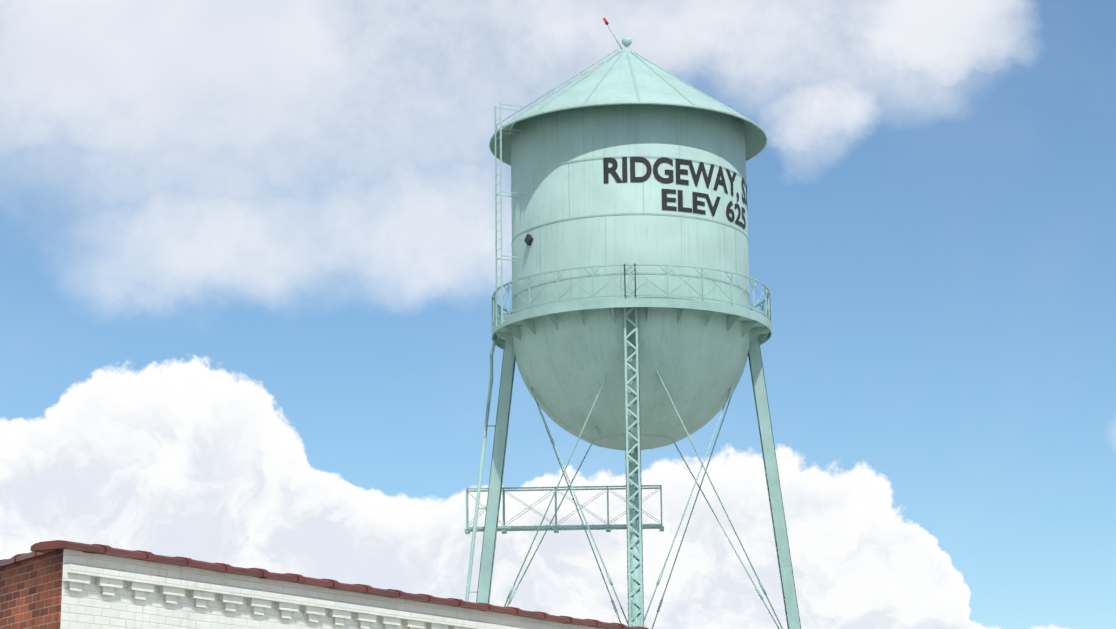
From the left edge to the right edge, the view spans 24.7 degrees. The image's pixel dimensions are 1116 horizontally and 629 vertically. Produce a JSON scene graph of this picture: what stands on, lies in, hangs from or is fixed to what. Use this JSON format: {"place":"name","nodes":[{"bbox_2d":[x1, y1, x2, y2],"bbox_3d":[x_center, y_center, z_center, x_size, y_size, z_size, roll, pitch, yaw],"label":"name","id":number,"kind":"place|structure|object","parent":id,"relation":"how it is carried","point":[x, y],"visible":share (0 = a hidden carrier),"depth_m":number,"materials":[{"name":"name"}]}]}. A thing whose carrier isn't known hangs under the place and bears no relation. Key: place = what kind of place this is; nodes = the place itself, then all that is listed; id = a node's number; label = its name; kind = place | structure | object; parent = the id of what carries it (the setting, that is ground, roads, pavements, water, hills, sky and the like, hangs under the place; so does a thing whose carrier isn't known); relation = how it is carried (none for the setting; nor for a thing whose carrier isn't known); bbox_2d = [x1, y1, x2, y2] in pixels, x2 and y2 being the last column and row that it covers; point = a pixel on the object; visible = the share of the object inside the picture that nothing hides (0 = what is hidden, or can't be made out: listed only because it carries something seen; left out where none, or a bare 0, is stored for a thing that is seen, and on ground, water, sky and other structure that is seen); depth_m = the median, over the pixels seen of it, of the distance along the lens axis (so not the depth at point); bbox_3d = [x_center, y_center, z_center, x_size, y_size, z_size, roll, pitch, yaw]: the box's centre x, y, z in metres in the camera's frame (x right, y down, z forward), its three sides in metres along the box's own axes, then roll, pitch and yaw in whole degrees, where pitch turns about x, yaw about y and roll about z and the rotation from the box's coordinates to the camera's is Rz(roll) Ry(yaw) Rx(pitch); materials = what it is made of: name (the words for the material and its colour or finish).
{"place":"outdoors","nodes":[
{"label":"outdoors","id":0,"kind":"place"},
{"bbox_2d":[0,549,63,628],"bbox_3d":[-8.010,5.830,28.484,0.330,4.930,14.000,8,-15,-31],"label":"brick wall","id":1,"kind":"structure","parent":0,"point":[30,593],"depth_m":23.66,"materials":[{"name":"red brick"}]},
{"bbox_2d":[0,550,95,567],"bbox_3d":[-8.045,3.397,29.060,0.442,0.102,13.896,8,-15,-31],"label":"building coping","id":2,"kind":"object","parent":1,"relation":"on","point":[17,558],"visible":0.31,"depth_m":23.88,"materials":[{"name":"tile"}]},
{"bbox_2d":[60,549,603,628],"bbox_3d":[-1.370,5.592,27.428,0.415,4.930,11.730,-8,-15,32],"label":"white brick wall","id":3,"kind":"structure","parent":0,"point":[100,591],"depth_m":24.81,"materials":[{"name":"white brick"}]},
{"bbox_2d":[30,540,648,628],"bbox_3d":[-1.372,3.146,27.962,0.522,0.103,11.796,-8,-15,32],"label":"roof coping tiles","id":4,"kind":"object","parent":3,"relation":"on","point":[44,546],"visible":0.69,"depth_m":25.88,"materials":[{"name":"tile"}]},
{"bbox_2d":[0,0,1115,628],"label":"sky","id":5,"kind":"structure","parent":0,"point":[248,274],"materials":[{"name":"blue"}]},
{"label":"ground","id":6,"kind":"structure","parent":0,"visible":0},
{"bbox_2d":[476,263,800,628],"bbox_3d":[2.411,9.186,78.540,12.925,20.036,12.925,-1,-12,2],"label":"support legs","id":7,"kind":"object","parent":6,"relation":"on","point":[630,317],"visible":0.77,"depth_m":78.76,"materials":[{"name":"teal metal"}]},
{"bbox_2d":[464,485,663,533],"bbox_3d":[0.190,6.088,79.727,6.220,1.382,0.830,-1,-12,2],"label":"truss","id":8,"kind":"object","parent":7,"relation":"attached to","point":[555,528],"visible":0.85,"depth_m":79.69,"materials":[{"name":"teal metal"}]},
{"bbox_2d":[511,92,749,449],"bbox_3d":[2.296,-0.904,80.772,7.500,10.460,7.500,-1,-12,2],"label":"water tank","id":9,"kind":"object","parent":7,"relation":"on","point":[573,342],"visible":0.85,"depth_m":77.95,"materials":[{"name":"metal"}]},
{"bbox_2d":[524,234,532,245],"bbox_3d":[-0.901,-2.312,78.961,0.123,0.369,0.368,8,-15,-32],"label":"tank siren box","id":10,"kind":"object","parent":9,"relation":"attached to","point":[528,240],"visible":1,"depth_m":78.89,"materials":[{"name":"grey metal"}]},
{"bbox_2d":[465,49,617,601],"bbox_3d":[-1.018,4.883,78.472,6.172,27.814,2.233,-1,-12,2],"label":"tower ladders","id":11,"kind":"object","parent":9,"relation":"attached to","point":[486,426],"visible":0.96,"depth_m":79.53,"materials":[{"name":"teal metal"}]},
{"bbox_2d":[489,52,766,165],"bbox_3d":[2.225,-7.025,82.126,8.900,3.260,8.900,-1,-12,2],"label":"roof","id":12,"kind":"structure","parent":9,"relation":"on","point":[617,79],"depth_m":79.42,"materials":[{"name":"teal metal"}]},
{"bbox_2d":[607,24,633,51],"bbox_3d":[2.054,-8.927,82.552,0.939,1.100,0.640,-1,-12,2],"label":"roof finial","id":13,"kind":"object","parent":12,"relation":"on","point":[626,42],"visible":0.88,"depth_m":82.42,"materials":[{"name":"teal metal"}]},
{"bbox_2d":[502,51,761,127],"bbox_3d":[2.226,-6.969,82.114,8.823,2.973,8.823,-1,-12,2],"label":"roof seams","id":14,"kind":"object","parent":12,"relation":"attached to","point":[633,77],"visible":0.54,"depth_m":80.22,"materials":[{"name":"teal metal"}]},
{"bbox_2d":[511,105,749,446],"bbox_3d":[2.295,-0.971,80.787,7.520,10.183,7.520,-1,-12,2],"label":"tank seams","id":15,"kind":"object","parent":9,"relation":"attached to","point":[606,273],"visible":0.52,"depth_m":77.98,"materials":[{"name":"teal metal"}]},
{"bbox_2d":[491,298,771,349],"bbox_3d":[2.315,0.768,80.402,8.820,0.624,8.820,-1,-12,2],"label":"walkway","id":16,"kind":"structure","parent":9,"relation":"attached to","point":[755,324],"depth_m":77.33,"materials":[{"name":"teal metal"}]},
{"bbox_2d":[492,264,769,325],"bbox_3d":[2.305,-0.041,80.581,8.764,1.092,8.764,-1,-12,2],"label":"balcony railing","id":17,"kind":"object","parent":16,"relation":"attached to","point":[752,283],"visible":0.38,"depth_m":77.09,"materials":[{"name":"teal metal"}]},
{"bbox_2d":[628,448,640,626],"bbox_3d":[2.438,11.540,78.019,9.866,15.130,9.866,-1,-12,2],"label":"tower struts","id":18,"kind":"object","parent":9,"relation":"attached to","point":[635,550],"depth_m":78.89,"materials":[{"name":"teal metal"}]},
{"bbox_2d":[603,157,747,228],"bbox_3d":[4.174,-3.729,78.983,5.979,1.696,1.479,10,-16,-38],"label":"lettering","id":19,"kind":"object","parent":9,"relation":"attached to","point":[646,176],"visible":0.96,"depth_m":77.93},
{"bbox_2d":[504,367,782,628],"bbox_3d":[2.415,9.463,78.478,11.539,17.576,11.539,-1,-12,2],"label":"cross bracing rods","id":20,"kind":"object","parent":7,"relation":"attached to","point":[607,573],"visible":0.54,"depth_m":78.03,"materials":[{"name":"teal metal"}]}
]}

